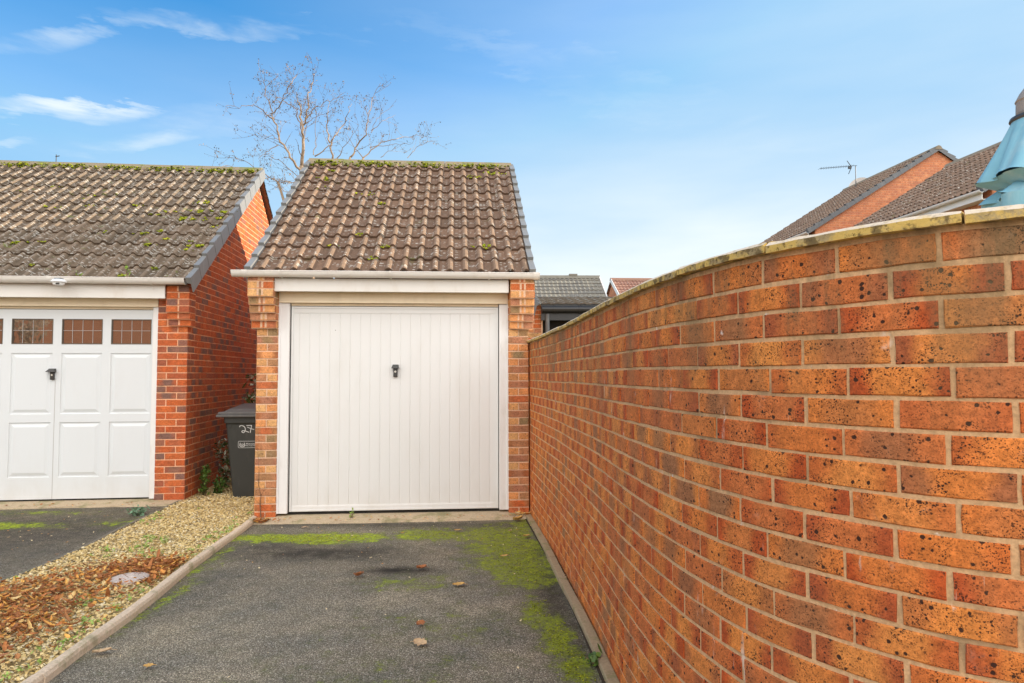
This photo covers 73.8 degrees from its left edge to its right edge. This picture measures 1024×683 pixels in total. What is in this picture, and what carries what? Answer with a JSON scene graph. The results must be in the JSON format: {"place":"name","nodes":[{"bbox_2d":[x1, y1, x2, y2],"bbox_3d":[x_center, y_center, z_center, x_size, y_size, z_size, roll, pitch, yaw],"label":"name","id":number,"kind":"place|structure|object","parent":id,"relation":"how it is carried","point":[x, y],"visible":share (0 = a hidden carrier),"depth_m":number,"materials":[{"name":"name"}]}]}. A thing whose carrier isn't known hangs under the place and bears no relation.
{"place":"outdoors","nodes":[
{"label":"outdoors","id":0,"kind":"place"},
{"bbox_2d":[0,506,601,682],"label":"driveway","id":1,"kind":"structure","parent":0,"point":[213,625],"depth_m":4.16,"materials":[{"name":"grey asphalt"}]},
{"bbox_2d":[0,500,179,582],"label":"kerb edging","id":2,"kind":"object","parent":1,"relation":"on","point":[95,540],"visible":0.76,"depth_m":5.71,"materials":[{"name":"concrete"}]},
{"bbox_2d":[0,499,181,509],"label":"threshold","id":3,"kind":"object","parent":1,"relation":"on","point":[81,504],"visible":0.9,"depth_m":7.47,"materials":[{"name":"concrete"}]},
{"bbox_2d":[92,647,116,652],"bbox_3d":[-2.085,1.579,3.488,0.100,0.018,0.065,0,-3,0],"label":"fallen leaf","id":4,"kind":"object","parent":1,"relation":"on","point":[101,650],"visible":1,"depth_m":3.50,"materials":[{"name":"beige plant"}]},
{"bbox_2d":[0,481,253,682],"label":"gravel bed","id":5,"kind":"object","parent":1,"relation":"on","point":[80,628],"visible":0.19,"depth_m":4.99,"materials":[{"name":"beige gravel"}]},
{"bbox_2d":[0,548,195,663],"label":"leaf litter","id":6,"kind":"object","parent":5,"relation":"on","point":[162,565],"visible":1,"depth_m":4.30,"materials":[{"name":"brown plant"}]},
{"bbox_2d":[0,507,253,680],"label":"ground weeds","id":7,"kind":"object","parent":5,"relation":"on","point":[83,620],"visible":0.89,"depth_m":5.22,"materials":[{"name":"green plant"}]},
{"bbox_2d":[110,572,148,586],"bbox_3d":[-2.611,1.631,4.666,0.244,0.044,0.244,0,-3,0],"label":"flat stone","id":8,"kind":"object","parent":5,"relation":"on","point":[131,575],"visible":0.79,"depth_m":4.65,"materials":[{"name":"stone"}]},
{"bbox_2d":[198,464,210,495],"bbox_3d":[-3.584,1.631,7.960,0.128,0.415,0.150,3,-4,-45],"label":"evergreen sprig","id":9,"kind":"object","parent":5,"relation":"on","point":[203,489],"visible":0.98,"depth_m":7.95,"materials":[{"name":"green plant"}]},
{"bbox_2d":[212,477,230,493],"bbox_3d":[-3.472,1.721,8.129,0.223,0.241,0.227,0,-3,-10],"label":"leafy weed","id":10,"kind":"object","parent":5,"relation":"on","point":[218,488],"visible":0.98,"depth_m":8.10,"materials":[{"name":"green plant"}]},
{"bbox_2d":[212,438,230,487],"bbox_3d":[-3.600,1.511,8.544,0.276,0.650,0.290,2,-4,-38],"label":"shrub","id":11,"kind":"object","parent":5,"relation":"on","point":[226,469],"visible":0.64,"depth_m":8.54,"materials":[{"name":"green plant"}]},
{"bbox_2d":[216,403,255,496],"bbox_3d":[-3.109,1.285,8.211,0.600,1.065,0.860,0,-3,-4],"label":"wheelie bin","id":12,"kind":"object","parent":5,"relation":"on","point":[239,421],"visible":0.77,"depth_m":7.86,"materials":[{"name":"black plastic"}]},
{"bbox_2d":[242,373,255,402],"bbox_3d":[-3.346,1.130,9.084,0.498,1.471,0.506,2,-3,-35],"label":"variegated shrub","id":13,"kind":"object","parent":5,"relation":"on","point":[248,400],"visible":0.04,"depth_m":9.04,"materials":[{"name":"green plant"}]},
{"bbox_2d":[121,504,150,515],"bbox_3d":[-3.833,1.740,6.983,0.194,0.150,0.258,-2,-3,31],"label":"blue green weed","id":14,"kind":"object","parent":1,"relation":"on","point":[134,512],"visible":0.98,"depth_m":6.96,"materials":[{"name":"plant"}]},
{"bbox_2d":[21,515,256,682],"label":"kerb","id":15,"kind":"structure","parent":1,"relation":"on","point":[51,670],"depth_m":3.94,"materials":[{"name":"concrete"}]},
{"bbox_2d":[6,502,530,563],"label":"leaf scraps","id":16,"kind":"object","parent":1,"relation":"on","point":[259,520],"visible":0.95,"depth_m":6.61,"materials":[{"name":"brown plant"}]},
{"bbox_2d":[0,523,595,682],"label":"driveway moss","id":17,"kind":"object","parent":1,"relation":"on","point":[569,654],"visible":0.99,"depth_m":4.96,"materials":[{"name":"green plant"}]},
{"bbox_2d":[253,510,529,524],"bbox_3d":[-1.169,1.744,6.754,2.720,0.065,0.299,0,-3,-5],"label":"threshold","id":18,"kind":"object","parent":1,"relation":"on","point":[395,517],"visible":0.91,"depth_m":6.71,"materials":[{"name":"concrete"}]},
{"bbox_2d":[410,638,426,645],"bbox_3d":[-0.491,1.580,3.592,0.080,0.017,0.074,1,-3,-21],"label":"fallen leaf","id":19,"kind":"object","parent":1,"relation":"on","point":[420,641],"visible":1,"depth_m":3.60,"materials":[{"name":"beige plant"}]},
{"bbox_2d":[416,620,425,624],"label":"fallen leaf","id":20,"kind":"object","parent":1,"relation":"on","point":[419,622],"visible":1,"depth_m":3.88,"materials":[{"name":"brown plant"}]},
{"bbox_2d":[416,564,426,567],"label":"fallen leaf","id":21,"kind":"object","parent":1,"relation":"on","point":[421,566],"visible":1,"depth_m":5.00,"materials":[{"name":"brown plant"}]},
{"bbox_2d":[525,519,605,682],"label":"soil strip","id":22,"kind":"object","parent":1,"relation":"on","point":[598,669],"visible":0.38,"depth_m":3.88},
{"bbox_2d":[525,513,619,682],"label":"kerb","id":23,"kind":"structure","parent":1,"relation":"on","point":[604,665],"depth_m":4.05,"materials":[{"name":"concrete"}]},
{"bbox_2d":[582,643,601,666],"bbox_3d":[0.411,1.554,3.341,0.110,0.130,0.094,2,-3,-33],"label":"kerb weed","id":24,"kind":"object","parent":1,"relation":"on","point":[593,656],"visible":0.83,"depth_m":3.34,"materials":[{"name":"green plant"}]},
{"bbox_2d":[0,0,1023,292],"label":"sky","id":25,"kind":"structure","parent":0,"point":[640,138],"materials":[{"name":"blue"}]},
{"bbox_2d":[501,274,606,304],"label":"house","id":26,"kind":"structure","parent":0,"point":[572,285],"depth_m":22.99,"materials":[{"name":"grey tile"}]},
{"bbox_2d":[606,278,651,296],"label":"house","id":27,"kind":"structure","parent":0,"point":[617,286],"depth_m":29.69,"materials":[{"name":"red tile"}]},
{"bbox_2d":[762,145,956,242],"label":"house","id":28,"kind":"structure","parent":0,"point":[852,205],"depth_m":20.60,"materials":[{"name":"orange brick"}]},
{"bbox_2d":[818,161,856,185],"bbox_3d":[11.341,-5.508,23.695,1.427,1.627,0.279,0,-3,-8],"label":"tv aerial","id":29,"kind":"object","parent":28,"relation":"attached to","point":[850,167],"visible":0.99,"depth_m":23.76,"materials":[{"name":"metal"}]},
{"bbox_2d":[849,177,865,185],"bbox_3d":[12.788,-5.379,25.009,0.589,1.333,0.633,1,-3,-17],"label":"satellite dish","id":30,"kind":"object","parent":28,"relation":"attached to","point":[857,180],"visible":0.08,"depth_m":25.19,"materials":[{"name":"metal"}]},
{"bbox_2d":[854,141,1001,225],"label":"house","id":31,"kind":"structure","parent":0,"point":[950,187],"depth_m":15.83,"materials":[{"name":"brown tile"}]},
{"label":"ground","id":32,"kind":"structure","parent":0,"visible":0},
{"bbox_2d":[0,160,272,501],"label":"garage","id":33,"kind":"structure","parent":32,"relation":"on","point":[115,383],"depth_m":7.72,"materials":[{"name":"brown tile"}]},
{"bbox_2d":[50,278,66,285],"bbox_3d":[-4.872,-0.641,7.334,0.150,0.075,0.150,-2,-4,40],"label":"gutter light","id":34,"kind":"object","parent":33,"relation":"attached to","point":[58,281],"visible":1,"depth_m":7.29,"materials":[{"name":"white plastic"}]},
{"bbox_2d":[0,309,152,499],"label":"garage door","id":35,"kind":"structure","parent":33,"relation":"in","point":[75,385],"depth_m":7.63,"materials":[{"name":"white"}]},
{"bbox_2d":[124,265,130,275],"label":"gutter weed","id":36,"kind":"object","parent":33,"relation":"in","point":[126,267],"visible":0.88,"depth_m":7.54,"materials":[{"name":"green plant"}]},
{"bbox_2d":[199,53,450,200],"bbox_3d":[-3.569,-1.814,12.761,4.666,7.738,2.930,0,-3,0],"label":"birch tree","id":37,"kind":"object","parent":32,"relation":"on","point":[300,167],"visible":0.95,"depth_m":13.10,"materials":[{"name":"brown plant"}]},
{"bbox_2d":[230,158,539,516],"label":"garage","id":38,"kind":"structure","parent":32,"relation":"on","point":[392,366],"depth_m":6.92,"materials":[{"name":"brown tile"}]},
{"bbox_2d":[289,306,497,511],"bbox_3d":[-1.175,0.668,6.890,2.077,2.043,0.092,0,-3,-5],"label":"garage door","id":39,"kind":"structure","parent":38,"relation":"in","point":[392,408],"depth_m":6.90,"materials":[{"name":"white paint"}]},
{"bbox_2d":[529,296,614,339],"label":"outbuilding","id":40,"kind":"structure","parent":32,"relation":"on","point":[550,313],"depth_m":11.04,"materials":[{"name":"black brick"}]},
{"bbox_2d":[527,204,1023,682],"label":"boundary wall","id":41,"kind":"structure","parent":32,"relation":"on","point":[799,459],"depth_m":1.76,"materials":[{"name":"orange brick"}]},
{"bbox_2d":[975,89,1023,207],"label":"parasol","id":42,"kind":"object","parent":32,"relation":"on","point":[1002,175],"visible":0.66,"depth_m":3.04,"materials":[{"name":"fabric"}]}
]}

